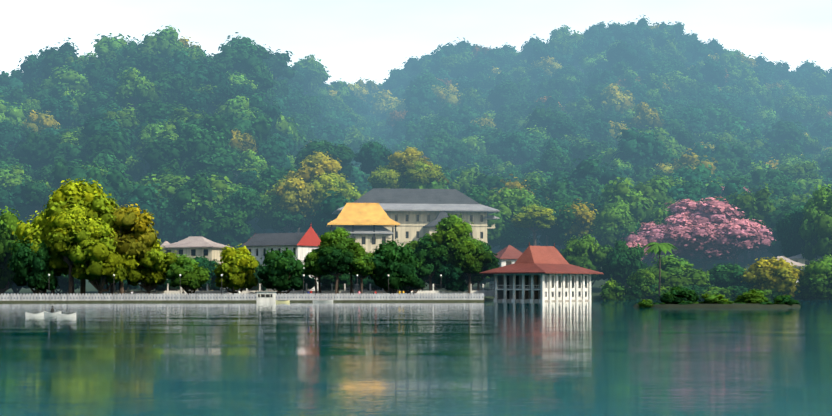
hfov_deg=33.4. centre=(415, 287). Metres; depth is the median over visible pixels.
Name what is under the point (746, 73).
tree
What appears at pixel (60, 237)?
tree
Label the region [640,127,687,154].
tree
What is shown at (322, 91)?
tree
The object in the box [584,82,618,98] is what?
tree
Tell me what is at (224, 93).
tree
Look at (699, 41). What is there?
tree
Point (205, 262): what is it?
tree
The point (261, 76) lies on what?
tree
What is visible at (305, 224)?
tree
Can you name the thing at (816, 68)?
tree
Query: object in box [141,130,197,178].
tree
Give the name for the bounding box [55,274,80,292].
tree
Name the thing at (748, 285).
tree
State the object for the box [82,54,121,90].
tree
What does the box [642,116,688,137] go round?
tree
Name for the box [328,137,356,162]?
tree
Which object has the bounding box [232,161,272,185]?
tree
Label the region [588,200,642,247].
tree
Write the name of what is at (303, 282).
lamp posts
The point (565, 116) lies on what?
tree
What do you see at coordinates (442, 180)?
tree
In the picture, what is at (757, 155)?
tree
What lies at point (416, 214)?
temple aluth maligawa
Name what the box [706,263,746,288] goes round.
tree
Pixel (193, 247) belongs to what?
house
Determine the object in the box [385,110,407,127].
tree
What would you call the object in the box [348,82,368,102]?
tree
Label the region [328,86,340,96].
tree
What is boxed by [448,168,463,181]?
tree
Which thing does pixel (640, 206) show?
tree
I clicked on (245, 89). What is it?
tree
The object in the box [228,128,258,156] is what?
tree
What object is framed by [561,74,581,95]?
tree
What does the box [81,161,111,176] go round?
tree
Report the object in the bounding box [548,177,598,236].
tree
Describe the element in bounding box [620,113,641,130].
tree
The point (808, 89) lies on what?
tree
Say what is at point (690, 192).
tree
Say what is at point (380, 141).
tree
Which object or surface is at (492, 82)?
tree
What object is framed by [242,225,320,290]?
hall
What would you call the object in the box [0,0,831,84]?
sky
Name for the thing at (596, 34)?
tree
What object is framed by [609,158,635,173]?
tree
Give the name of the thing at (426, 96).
tree
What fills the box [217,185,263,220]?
tree
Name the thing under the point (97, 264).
tree
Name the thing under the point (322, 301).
boat
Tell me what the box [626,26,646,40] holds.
tree
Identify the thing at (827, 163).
tree
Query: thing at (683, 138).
tree
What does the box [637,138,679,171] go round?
tree
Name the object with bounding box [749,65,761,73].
tree
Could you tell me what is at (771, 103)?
tree
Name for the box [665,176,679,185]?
tree
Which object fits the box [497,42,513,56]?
tree
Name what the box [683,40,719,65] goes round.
tree
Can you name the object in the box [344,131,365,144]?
tree
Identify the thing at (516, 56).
tree
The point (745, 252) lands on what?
tree
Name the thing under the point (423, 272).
tree
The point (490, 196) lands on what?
tree
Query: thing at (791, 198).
tree
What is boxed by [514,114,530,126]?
tree
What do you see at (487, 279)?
tree
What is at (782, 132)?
tree
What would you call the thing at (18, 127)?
tree
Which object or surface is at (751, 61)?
tree
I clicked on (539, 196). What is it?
tree
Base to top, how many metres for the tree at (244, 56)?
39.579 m
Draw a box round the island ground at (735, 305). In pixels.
[633,303,800,307]
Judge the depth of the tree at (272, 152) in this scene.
488.19 m
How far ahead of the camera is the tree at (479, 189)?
445.38 m
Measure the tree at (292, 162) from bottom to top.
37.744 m
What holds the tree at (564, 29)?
on the terrain at (596, 288)
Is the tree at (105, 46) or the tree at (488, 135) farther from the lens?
the tree at (488, 135)
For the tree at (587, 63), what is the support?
on the terrain at (596, 288)
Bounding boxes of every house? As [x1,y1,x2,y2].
[161,236,229,290]
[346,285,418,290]
[489,245,522,290]
[775,256,805,282]
[788,253,825,269]
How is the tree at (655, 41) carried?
on the terrain at (596, 288)
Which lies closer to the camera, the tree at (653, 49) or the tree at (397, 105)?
the tree at (397, 105)
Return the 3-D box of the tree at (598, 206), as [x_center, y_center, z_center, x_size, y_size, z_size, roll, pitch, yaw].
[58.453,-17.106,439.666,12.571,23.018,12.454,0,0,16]
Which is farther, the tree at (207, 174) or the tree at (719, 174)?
the tree at (719, 174)
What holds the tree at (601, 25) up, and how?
on the terrain at (596, 288)
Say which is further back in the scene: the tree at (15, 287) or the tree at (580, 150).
the tree at (580, 150)
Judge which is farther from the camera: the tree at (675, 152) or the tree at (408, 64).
the tree at (408, 64)
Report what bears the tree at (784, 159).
on the terrain at (596, 288)
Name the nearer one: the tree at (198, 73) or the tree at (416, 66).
the tree at (198, 73)
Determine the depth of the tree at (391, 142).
679.93 m
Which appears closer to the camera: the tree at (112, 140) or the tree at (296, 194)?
the tree at (296, 194)
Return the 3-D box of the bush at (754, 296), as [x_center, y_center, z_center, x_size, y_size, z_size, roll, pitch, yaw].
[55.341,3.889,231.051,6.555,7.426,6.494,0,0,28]
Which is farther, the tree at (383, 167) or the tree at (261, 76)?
the tree at (261, 76)
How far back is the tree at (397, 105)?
790.15 m
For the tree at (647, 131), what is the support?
on the terrain at (596, 288)
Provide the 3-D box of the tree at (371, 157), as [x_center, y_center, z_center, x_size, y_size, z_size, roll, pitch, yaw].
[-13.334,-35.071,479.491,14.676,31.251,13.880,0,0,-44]
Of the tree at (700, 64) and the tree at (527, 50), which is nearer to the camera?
the tree at (700, 64)
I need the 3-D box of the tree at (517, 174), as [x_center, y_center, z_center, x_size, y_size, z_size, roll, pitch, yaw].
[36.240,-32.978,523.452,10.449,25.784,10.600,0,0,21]
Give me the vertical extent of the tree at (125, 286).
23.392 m
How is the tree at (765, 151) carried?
on the terrain at (596, 288)
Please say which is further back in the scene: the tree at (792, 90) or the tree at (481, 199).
the tree at (792, 90)
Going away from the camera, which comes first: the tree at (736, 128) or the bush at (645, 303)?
the bush at (645, 303)
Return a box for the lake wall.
[0,293,483,301]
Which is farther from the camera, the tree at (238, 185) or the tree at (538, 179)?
the tree at (538, 179)
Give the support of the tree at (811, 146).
on the terrain at (596, 288)
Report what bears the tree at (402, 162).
on the terrain at (596, 288)
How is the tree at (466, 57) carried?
on the terrain at (596, 288)
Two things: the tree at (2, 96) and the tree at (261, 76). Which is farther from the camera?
the tree at (261, 76)
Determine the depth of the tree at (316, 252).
326.93 m
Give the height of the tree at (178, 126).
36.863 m
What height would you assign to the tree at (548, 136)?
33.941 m
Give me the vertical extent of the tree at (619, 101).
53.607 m
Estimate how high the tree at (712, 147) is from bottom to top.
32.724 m
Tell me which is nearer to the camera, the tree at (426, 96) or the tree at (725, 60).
the tree at (426, 96)
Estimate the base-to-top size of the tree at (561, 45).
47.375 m
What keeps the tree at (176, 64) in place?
on the terrain at (596, 288)
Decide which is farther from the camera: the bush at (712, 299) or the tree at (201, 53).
the tree at (201, 53)
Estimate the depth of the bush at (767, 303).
224.39 m
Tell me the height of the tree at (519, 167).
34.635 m
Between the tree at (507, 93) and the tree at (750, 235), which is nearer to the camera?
the tree at (750, 235)
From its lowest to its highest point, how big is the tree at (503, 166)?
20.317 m
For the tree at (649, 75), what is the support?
on the terrain at (596, 288)
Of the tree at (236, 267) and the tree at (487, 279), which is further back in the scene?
the tree at (487, 279)
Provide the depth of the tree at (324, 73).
758.95 m
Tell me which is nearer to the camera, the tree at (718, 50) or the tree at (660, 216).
the tree at (660, 216)
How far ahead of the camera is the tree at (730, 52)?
902.97 m
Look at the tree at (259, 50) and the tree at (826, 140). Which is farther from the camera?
the tree at (826, 140)
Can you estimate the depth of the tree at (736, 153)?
557.00 m
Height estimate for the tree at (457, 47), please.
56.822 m
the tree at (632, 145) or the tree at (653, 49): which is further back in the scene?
the tree at (653, 49)
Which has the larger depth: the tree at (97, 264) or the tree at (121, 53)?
the tree at (121, 53)
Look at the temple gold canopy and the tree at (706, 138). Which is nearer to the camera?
the temple gold canopy
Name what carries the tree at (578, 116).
on the terrain at (596, 288)
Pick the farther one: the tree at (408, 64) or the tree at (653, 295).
the tree at (408, 64)
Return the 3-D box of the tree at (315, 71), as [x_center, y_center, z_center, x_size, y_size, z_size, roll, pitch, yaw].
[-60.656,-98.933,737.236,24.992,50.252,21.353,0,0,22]
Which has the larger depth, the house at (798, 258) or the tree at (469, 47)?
the tree at (469, 47)
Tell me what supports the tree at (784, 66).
on the terrain at (596, 288)
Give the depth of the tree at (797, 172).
508.00 m
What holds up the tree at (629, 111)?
on the terrain at (596, 288)
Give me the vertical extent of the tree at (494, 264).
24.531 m
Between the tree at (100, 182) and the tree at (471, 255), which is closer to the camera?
the tree at (471, 255)
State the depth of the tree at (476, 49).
885.43 m
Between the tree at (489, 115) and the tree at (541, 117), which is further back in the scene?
the tree at (489, 115)
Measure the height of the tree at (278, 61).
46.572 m
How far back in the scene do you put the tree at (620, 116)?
657.72 m
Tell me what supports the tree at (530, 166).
on the terrain at (596, 288)
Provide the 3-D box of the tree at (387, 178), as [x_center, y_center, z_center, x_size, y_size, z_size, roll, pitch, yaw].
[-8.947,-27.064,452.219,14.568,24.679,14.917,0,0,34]
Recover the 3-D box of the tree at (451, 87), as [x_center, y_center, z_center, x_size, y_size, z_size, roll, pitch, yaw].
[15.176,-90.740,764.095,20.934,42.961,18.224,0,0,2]
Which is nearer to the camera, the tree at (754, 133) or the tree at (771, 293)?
the tree at (771, 293)
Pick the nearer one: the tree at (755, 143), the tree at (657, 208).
the tree at (657, 208)
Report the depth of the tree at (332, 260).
319.15 m
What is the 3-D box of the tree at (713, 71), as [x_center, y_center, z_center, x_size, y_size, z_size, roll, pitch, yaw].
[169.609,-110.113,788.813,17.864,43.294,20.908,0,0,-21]
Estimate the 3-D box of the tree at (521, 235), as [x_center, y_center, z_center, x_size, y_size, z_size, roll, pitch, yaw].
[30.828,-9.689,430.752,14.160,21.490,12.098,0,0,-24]
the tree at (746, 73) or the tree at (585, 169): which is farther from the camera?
the tree at (746, 73)
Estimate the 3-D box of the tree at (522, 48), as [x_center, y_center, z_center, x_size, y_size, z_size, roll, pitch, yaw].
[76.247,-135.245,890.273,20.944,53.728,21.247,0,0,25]
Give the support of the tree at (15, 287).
on the terrain at (596, 288)
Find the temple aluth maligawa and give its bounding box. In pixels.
[332,188,499,245]
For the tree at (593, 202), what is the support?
on the terrain at (596, 288)
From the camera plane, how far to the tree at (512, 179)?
516.36 m
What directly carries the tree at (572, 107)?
on the terrain at (596, 288)
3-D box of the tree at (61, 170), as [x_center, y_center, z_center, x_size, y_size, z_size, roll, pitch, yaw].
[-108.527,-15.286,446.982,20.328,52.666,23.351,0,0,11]
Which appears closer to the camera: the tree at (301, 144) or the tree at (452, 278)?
the tree at (452, 278)
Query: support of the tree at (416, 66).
on the terrain at (596, 288)
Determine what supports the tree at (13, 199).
on the terrain at (596, 288)
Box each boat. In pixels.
[25,312,43,315]
[43,305,60,314]
[57,313,75,316]
[276,300,289,302]
[313,300,332,301]
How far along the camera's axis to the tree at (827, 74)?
895.88 m
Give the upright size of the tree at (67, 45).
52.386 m
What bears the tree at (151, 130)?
on the terrain at (596, 288)
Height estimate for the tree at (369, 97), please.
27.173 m
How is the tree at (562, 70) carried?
on the terrain at (596, 288)
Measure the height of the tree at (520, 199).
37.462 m
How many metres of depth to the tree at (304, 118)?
603.03 m
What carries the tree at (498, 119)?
on the terrain at (596, 288)
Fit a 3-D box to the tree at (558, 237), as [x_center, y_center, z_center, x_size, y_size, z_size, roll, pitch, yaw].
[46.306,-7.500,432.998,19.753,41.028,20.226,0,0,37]
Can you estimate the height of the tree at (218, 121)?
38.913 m
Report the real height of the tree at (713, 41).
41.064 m
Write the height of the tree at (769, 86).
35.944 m
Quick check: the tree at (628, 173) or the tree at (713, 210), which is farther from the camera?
the tree at (628, 173)
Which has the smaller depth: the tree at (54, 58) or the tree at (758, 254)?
the tree at (758, 254)
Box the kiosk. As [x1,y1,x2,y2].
[255,291,276,301]
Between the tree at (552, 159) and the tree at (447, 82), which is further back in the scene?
the tree at (447, 82)
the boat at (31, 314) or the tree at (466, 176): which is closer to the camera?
the boat at (31, 314)
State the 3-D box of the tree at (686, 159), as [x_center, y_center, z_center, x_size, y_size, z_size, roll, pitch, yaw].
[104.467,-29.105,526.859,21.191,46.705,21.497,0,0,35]
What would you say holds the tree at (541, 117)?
on the terrain at (596, 288)
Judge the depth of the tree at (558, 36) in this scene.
888.18 m
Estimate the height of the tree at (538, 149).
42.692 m
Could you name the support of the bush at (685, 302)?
on the island ground at (735, 305)
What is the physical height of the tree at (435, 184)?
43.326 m
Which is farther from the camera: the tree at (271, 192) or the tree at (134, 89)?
the tree at (134, 89)
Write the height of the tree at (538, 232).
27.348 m
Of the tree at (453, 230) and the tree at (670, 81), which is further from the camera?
the tree at (670, 81)
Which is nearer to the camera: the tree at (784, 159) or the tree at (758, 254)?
the tree at (758, 254)
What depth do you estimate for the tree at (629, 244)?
400.74 m
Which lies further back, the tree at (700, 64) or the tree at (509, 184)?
the tree at (700, 64)
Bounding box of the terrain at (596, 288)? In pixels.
[3,64,810,300]
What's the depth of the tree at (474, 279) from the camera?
343.15 m
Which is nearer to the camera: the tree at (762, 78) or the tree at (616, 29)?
the tree at (762, 78)
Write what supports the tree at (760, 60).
on the terrain at (596, 288)
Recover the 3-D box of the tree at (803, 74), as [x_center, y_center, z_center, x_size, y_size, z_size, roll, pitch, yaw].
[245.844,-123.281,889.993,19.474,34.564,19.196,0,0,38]
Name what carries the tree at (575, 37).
on the terrain at (596, 288)
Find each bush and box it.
[656,285,701,303]
[697,293,729,303]
[732,289,768,303]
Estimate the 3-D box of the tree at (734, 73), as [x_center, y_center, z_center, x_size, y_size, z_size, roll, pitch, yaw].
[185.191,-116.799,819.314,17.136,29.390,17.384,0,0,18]
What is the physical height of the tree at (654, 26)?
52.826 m
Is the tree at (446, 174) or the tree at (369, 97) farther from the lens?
the tree at (369, 97)
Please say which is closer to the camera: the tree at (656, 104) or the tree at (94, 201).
the tree at (94, 201)
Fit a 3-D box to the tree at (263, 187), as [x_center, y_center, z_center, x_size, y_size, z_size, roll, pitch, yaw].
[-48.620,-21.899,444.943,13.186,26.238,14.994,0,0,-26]
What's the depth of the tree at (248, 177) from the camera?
455.73 m
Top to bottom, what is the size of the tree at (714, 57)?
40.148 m
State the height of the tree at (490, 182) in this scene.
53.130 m
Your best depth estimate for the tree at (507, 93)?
727.56 m
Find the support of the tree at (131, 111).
on the terrain at (596, 288)
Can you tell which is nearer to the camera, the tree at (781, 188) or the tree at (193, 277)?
the tree at (193, 277)
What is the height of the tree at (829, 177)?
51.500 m
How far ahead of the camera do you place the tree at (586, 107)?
668.67 m
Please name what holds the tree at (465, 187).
on the terrain at (596, 288)
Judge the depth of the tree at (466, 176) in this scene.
486.11 m
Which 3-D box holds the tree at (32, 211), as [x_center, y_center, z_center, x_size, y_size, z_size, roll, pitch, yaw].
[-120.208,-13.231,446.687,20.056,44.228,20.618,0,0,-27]
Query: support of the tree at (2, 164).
on the terrain at (596, 288)
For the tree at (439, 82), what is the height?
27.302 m
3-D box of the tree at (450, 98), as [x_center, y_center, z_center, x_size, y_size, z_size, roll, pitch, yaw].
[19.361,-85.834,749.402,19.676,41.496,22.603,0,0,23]
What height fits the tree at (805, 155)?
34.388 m
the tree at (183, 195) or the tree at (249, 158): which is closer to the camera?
the tree at (183, 195)
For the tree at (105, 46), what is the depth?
566.30 m
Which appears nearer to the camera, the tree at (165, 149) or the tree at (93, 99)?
the tree at (165, 149)
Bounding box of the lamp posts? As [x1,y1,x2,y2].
[48,274,441,294]
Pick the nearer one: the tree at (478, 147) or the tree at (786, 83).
the tree at (478, 147)
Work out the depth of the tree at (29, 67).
569.75 m
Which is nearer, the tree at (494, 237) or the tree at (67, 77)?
the tree at (494, 237)
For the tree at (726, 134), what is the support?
on the terrain at (596, 288)
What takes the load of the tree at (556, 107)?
on the terrain at (596, 288)
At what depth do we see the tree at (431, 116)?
716.26 m
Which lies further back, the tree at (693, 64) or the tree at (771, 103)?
the tree at (693, 64)
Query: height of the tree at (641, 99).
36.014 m
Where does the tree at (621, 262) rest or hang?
on the terrain at (596, 288)
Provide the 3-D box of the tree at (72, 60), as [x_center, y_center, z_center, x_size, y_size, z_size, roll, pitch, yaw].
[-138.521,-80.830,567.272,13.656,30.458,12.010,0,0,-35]
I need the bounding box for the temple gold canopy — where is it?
[327,203,399,252]
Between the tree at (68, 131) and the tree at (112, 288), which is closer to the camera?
the tree at (112, 288)
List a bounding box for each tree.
[0,70,26,89]
[0,86,12,108]
[0,99,29,125]
[0,154,27,170]
[0,157,30,178]
[0,164,32,191]
[0,178,31,223]
[0,206,22,294]
[1,84,22,93]
[4,86,30,108]
[7,211,70,294]
[8,235,59,293]
[8,283,28,293]
[9,68,23,78]
[11,128,62,169]
[12,122,31,139]
[17,50,48,84]
[19,179,54,214]
[22,95,48,123]
[22,109,60,134]
[23,178,56,222]
[25,179,55,189]
[27,84,72,113]
[33,65,92,95]
[34,91,76,127]
[37,46,84,79]
[38,37,78,78]
[38,125,68,137]
[40,158,99,211]
[41,177,115,211]
[42,204,100,294]
[43,137,91,166]
[43,178,118,294]
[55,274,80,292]
[57,127,88,159]
[58,127,79,137]
[59,87,87,129]
[65,54,88,73]
[66,218,140,293]
[68,59,103,84]
[72,277,73,294]
[74,114,140,154]
[75,88,122,115]
[77,126,138,176]
[79,52,97,63]
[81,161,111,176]
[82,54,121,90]
[83,162,132,208]
[84,33,130,69]
[89,150,128,181]
[90,75,118,99]
[92,100,121,118]
[99,202,159,294]
[100,106,140,138]
[103,280,136,292]
[109,267,138,294]
[113,44,141,63]
[113,50,169,80]
[113,63,139,83]
[114,67,161,114]
[116,179,171,234]
[117,152,145,180]
[121,103,143,119]
[121,179,142,198]
[123,239,179,293]
[126,37,142,47]
[129,119,178,159]
[130,114,170,170]
[131,100,192,122]
[136,171,157,183]
[137,25,184,62]
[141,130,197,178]
[142,168,190,206]
[143,70,157,82]
[149,67,193,106]
[150,158,187,179]
[153,255,179,290]
[155,197,196,242]
[163,47,202,75]
[165,254,210,294]
[169,104,206,133]
[170,173,222,232]
[172,116,208,159]
[174,45,199,62]
[176,113,243,143]
[177,36,200,49]
[177,59,231,113]
[178,89,214,115]
[179,84,217,113]
[180,118,231,176]
[180,187,227,230]
[184,47,204,56]
[186,145,249,185]
[189,255,219,290]
[191,174,259,220]
[193,200,254,248]
[196,167,218,181]
[197,53,230,71]
[207,82,240,110]
[212,244,258,294]
[213,94,257,119]
[214,41,268,75]
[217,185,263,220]
[218,32,271,67]
[218,112,281,150]
[223,139,242,170]
[226,71,258,93]
[227,183,243,191]
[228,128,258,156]
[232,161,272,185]
[232,169,259,189]
[234,81,254,99]
[235,149,269,175]
[241,62,276,95]
[243,89,282,135]
[244,260,266,290]
[249,106,269,119]
[251,178,272,232]
[252,165,298,188]
[254,187,301,232]
[255,137,291,169]
[256,44,295,80]
[257,247,306,294]
[265,177,285,232]
[268,131,299,158]
[269,210,307,232]
[273,112,305,153]
[273,176,317,232]
[278,64,305,86]
[278,105,292,120]
[282,151,341,182]
[286,155,295,166]
[287,112,314,133]
[290,54,326,94]
[290,268,314,290]
[292,64,312,81]
[293,138,356,178]
[296,130,309,157]
[300,219,311,232]
[302,247,321,294]
[303,251,329,294]
[304,190,353,236]
[306,55,331,88]
[306,85,333,99]
[308,172,350,210]
[316,245,355,293]
[317,272,354,290]
[318,227,359,293]
[321,84,332,91]
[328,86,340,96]
[328,94,353,111]
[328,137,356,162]
[329,80,351,95]
[330,78,349,95]
[340,183,363,201]
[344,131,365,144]
[345,125,372,140]
[345,136,365,166]
[346,160,371,193]
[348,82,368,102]
[349,251,375,293]
[350,242,365,294]
[352,275,381,290]
[353,122,376,139]
[353,140,391,175]
[354,183,370,193]
[356,77,379,100]
[362,93,372,105]
[367,167,407,190]
[368,238,419,294]
[370,90,396,118]
[370,136,386,148]
[373,86,384,102]
[375,165,405,182]
[381,68,402,90]
[384,137,399,148]
[385,71,411,91]
[385,99,407,118]
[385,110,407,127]
[387,88,404,110]
[387,146,433,182]
[388,140,414,153]
[389,113,421,141]
[396,140,419,151]
[398,254,434,294]
[402,56,419,72]
[402,72,444,99]
[402,240,435,281]
[403,85,441,114]
[403,175,448,188]
[404,160,441,184]
[410,59,422,73]
[412,235,448,290]
[413,131,452,157]
[417,53,432,60]
[418,112,451,139]
[421,213,473,290]
[425,47,450,73]
[426,111,438,119]
[426,151,451,165]
[427,170,451,185]
[427,278,437,290]
[430,161,443,175]
[431,83,458,94]
[432,262,468,291]
[434,90,461,111]
[435,77,452,85]
[436,78,445,86]
[438,37,468,53]
[438,165,456,188]
[442,161,482,174]
[446,235,494,293]
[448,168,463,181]
[448,179,477,193]
[450,169,484,189]
[451,75,482,93]
[456,50,474,64]
[458,121,487,138]
[458,136,489,155]
[459,41,481,53]
[460,162,494,175]
[463,167,509,192]
[464,238,491,285]
[465,185,488,197]
[465,240,499,290]
[466,57,499,76]
[466,191,490,205]
[470,45,490,59]
[470,114,496,128]
[471,108,496,118]
[473,121,504,137]
[475,111,495,122]
[475,276,493,285]
[477,128,502,151]
[479,202,519,251]
[480,189,534,232]
[483,68,511,90]
[485,46,513,67]
[486,80,530,115]
[487,130,527,158]
[490,66,500,77]
[490,186,540,249]
[492,111,527,130]
[493,161,513,175]
[494,174,547,234]
[496,222,539,249]
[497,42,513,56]
[497,62,523,72]
[498,176,520,181]
[500,131,542,168]
[500,166,523,181]
[503,161,530,174]
[505,66,532,81]
[509,45,520,52]
[510,51,523,60]
[511,204,557,245]
[512,172,548,187]
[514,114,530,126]
[514,127,545,145]
[516,158,544,178]
[518,118,528,129]
[518,140,546,158]
[519,179,555,241]
[521,34,548,59]
[521,37,545,60]
[522,172,552,179]
[523,38,561,65]
[523,105,563,133]
[525,93,562,115]
[526,123,551,140]
[527,190,551,205]
[529,56,561,79]
[533,204,558,245]
[534,96,566,112]
[534,198,551,245]
[535,103,569,115]
[536,198,593,248]
[537,91,550,99]
[537,138,577,169]
[538,133,575,153]
[538,147,574,175]
[539,198,592,252]
[541,115,581,139]
[542,89,565,105]
[542,164,576,189]
[546,25,571,43]
[546,37,573,63]
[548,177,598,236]
[550,107,578,126]
[552,31,568,39]
[552,64,587,95]
[552,199,597,237]
[559,232,612,285]
[561,30,584,65]
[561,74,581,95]
[563,134,593,145]
[563,152,623,195]
[564,41,583,67]
[565,96,591,118]
[569,140,612,165]
[570,69,584,82]
[570,103,606,125]
[575,48,594,61]
[577,104,596,113]
[578,55,607,73]
[578,115,616,146]
[581,178,603,196]
[583,21,608,40]
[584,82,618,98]
[586,194,604,236]
[587,93,607,108]
[588,27,612,45]
[588,68,619,85]
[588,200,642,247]
[589,198,599,209]
[589,198,612,215]
[592,51,606,59]
[592,148,622,168]
[596,177,655,224]
[598,239,647,287]
[600,83,635,114]
[600,278,626,299]
[603,39,642,69]
[604,121,628,142]
[607,20,633,37]
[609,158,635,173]
[610,123,663,171]
[611,112,630,122]
[614,165,635,183]
[614,222,640,247]
[618,67,639,79]
[618,176,636,185]
[620,72,647,88]
[620,106,665,120]
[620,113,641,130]
[621,222,674,264]
[622,14,653,37]
[622,106,635,115]
[622,284,645,299]
[624,84,646,100]
[625,268,660,297]
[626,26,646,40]
[626,241,646,261]
[628,102,664,134]
[631,175,677,206]
[632,94,649,107]
[634,164,668,185]
[636,284,658,299]
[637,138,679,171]
[637,221,665,242]
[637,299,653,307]
[639,70,666,81]
[639,125,675,147]
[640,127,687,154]
[641,77,673,101]
[641,98,677,114]
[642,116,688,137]
[643,242,677,295]
[645,70,681,96]
[645,88,662,102]
[646,286,671,299]
[647,21,660,30]
[647,255,710,288]
[648,47,660,52]
[649,208,673,224]
[652,32,676,49]
[653,172,688,186]
[653,200,673,211]
[653,213,718,260]
[654,33,678,48]
[654,163,682,176]
[655,39,687,63]
[656,21,689,41]
[662,159,716,191]
[663,196,746,260]
[663,223,739,268]
[664,71,702,93]
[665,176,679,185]
[666,145,682,159]
[666,179,706,202]
[669,126,693,149]
[671,148,718,173]
[673,104,706,136]
[677,64,704,84]
[678,153,707,160]
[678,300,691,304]
[680,179,707,198]
[683,30,697,42]
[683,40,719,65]
[684,142,716,160]
[685,142,714,152]
[688,38,701,43]
[689,56,713,65]
[689,284,713,299]
[692,130,718,147]
[695,60,705,70]
[699,56,728,87]
[699,130,736,141]
[700,286,734,299]
[701,38,723,50]
[701,188,755,205]
[702,178,749,200]
[703,41,723,56]
[704,53,722,67]
[704,177,728,191]
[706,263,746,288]
[707,139,754,163]
[708,157,738,171]
[710,169,728,181]
[714,134,739,150]
[714,218,775,264]
[716,52,744,71]
[717,160,742,172]
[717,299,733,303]
[718,113,744,132]
[720,117,752,143]
[721,285,750,299]
[722,48,740,55]
[722,173,762,193]
[724,64,742,80]
[729,183,778,262]
[733,137,768,153]
[734,52,759,67]
[736,155,761,174]
[739,231,772,259]
[740,65,758,84]
[740,76,777,108]
[740,225,772,262]
[741,126,769,144]
[741,256,803,296]
[741,282,755,292]
[744,65,769,87]
[744,161,768,177]
[747,162,792,188]
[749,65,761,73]
[750,150,767,166]
[752,146,778,164]
[753,106,782,121]
[754,52,767,66]
[755,62,778,80]
[758,98,782,113]
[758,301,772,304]
[759,115,784,135]
[762,59,777,68]
[762,82,784,89]
[763,117,807,153]
[763,157,781,168]
[763,289,787,299]
[764,200,804,256]
[768,177,803,199]
[770,139,805,161]
[770,192,809,205]
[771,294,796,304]
[773,158,822,181]
[774,153,799,167]
[774,205,807,257]
[775,68,788,79]
[776,60,790,72]
[776,91,814,111]
[776,197,813,210]
[779,76,794,92]
[779,79,791,90]
[781,84,808,98]
[781,285,803,298]
[782,155,821,172]
[788,68,811,78]
[790,58,816,76]
[790,78,813,95]
[791,93,821,106]
[791,173,827,198]
[797,255,831,299]
[798,153,815,162]
[798,184,831,260]
[800,134,821,153]
[809,151,820,159]
[809,286,831,299]
[810,65,823,75]
[810,133,831,147]
[811,69,830,81]
[811,92,826,105]
[813,148,831,160]
[814,168,831,182]
[816,155,831,173]
[819,92,831,111]
[820,67,831,80]
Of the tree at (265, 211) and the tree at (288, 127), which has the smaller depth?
the tree at (265, 211)
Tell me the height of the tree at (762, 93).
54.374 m
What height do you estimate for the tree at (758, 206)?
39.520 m
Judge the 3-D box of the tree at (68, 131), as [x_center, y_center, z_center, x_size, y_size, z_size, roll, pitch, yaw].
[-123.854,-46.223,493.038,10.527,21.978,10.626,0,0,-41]
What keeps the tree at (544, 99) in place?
on the terrain at (596, 288)
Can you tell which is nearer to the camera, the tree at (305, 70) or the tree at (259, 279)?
the tree at (259, 279)
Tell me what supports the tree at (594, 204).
on the terrain at (596, 288)
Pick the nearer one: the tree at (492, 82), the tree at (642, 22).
the tree at (492, 82)
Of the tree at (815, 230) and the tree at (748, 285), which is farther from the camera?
the tree at (815, 230)
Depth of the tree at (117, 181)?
431.12 m
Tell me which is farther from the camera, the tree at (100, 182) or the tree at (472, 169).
the tree at (472, 169)
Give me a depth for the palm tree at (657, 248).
353.15 m
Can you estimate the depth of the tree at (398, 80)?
889.70 m
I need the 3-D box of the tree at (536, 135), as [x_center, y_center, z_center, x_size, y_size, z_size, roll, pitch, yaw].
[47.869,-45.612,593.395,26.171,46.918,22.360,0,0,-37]
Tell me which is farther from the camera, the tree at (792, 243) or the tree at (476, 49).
the tree at (476, 49)
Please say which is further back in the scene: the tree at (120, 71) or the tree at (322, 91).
the tree at (322, 91)
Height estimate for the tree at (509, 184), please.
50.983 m
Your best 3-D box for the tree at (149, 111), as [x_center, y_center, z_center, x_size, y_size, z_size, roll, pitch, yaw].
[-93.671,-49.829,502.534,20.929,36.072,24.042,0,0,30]
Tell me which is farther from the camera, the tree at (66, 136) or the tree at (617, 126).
the tree at (617, 126)
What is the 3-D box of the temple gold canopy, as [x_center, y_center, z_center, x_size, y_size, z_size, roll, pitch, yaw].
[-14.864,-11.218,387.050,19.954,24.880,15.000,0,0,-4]
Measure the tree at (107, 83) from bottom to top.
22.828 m
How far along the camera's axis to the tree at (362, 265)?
322.26 m
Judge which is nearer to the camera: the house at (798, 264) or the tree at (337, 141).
the house at (798, 264)
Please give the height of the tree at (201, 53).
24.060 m
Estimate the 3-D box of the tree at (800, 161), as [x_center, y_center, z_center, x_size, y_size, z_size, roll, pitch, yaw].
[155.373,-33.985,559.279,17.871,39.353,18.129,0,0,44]
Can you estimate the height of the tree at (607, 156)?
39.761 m
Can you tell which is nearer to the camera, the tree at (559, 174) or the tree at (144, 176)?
the tree at (144, 176)
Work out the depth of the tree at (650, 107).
644.23 m
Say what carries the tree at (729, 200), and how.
on the terrain at (596, 288)
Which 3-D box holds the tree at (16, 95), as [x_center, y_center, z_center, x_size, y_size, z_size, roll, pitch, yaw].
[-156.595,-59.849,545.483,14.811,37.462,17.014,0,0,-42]
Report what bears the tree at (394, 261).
on the terrain at (596, 288)
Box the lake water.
[0,300,831,415]
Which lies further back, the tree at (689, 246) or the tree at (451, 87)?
the tree at (451, 87)
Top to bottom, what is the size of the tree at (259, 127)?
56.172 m
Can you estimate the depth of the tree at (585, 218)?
424.78 m
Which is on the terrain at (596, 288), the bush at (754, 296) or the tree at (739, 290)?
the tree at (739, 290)
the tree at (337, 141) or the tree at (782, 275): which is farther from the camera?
the tree at (337, 141)
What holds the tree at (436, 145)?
on the terrain at (596, 288)
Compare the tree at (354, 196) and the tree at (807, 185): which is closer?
the tree at (354, 196)

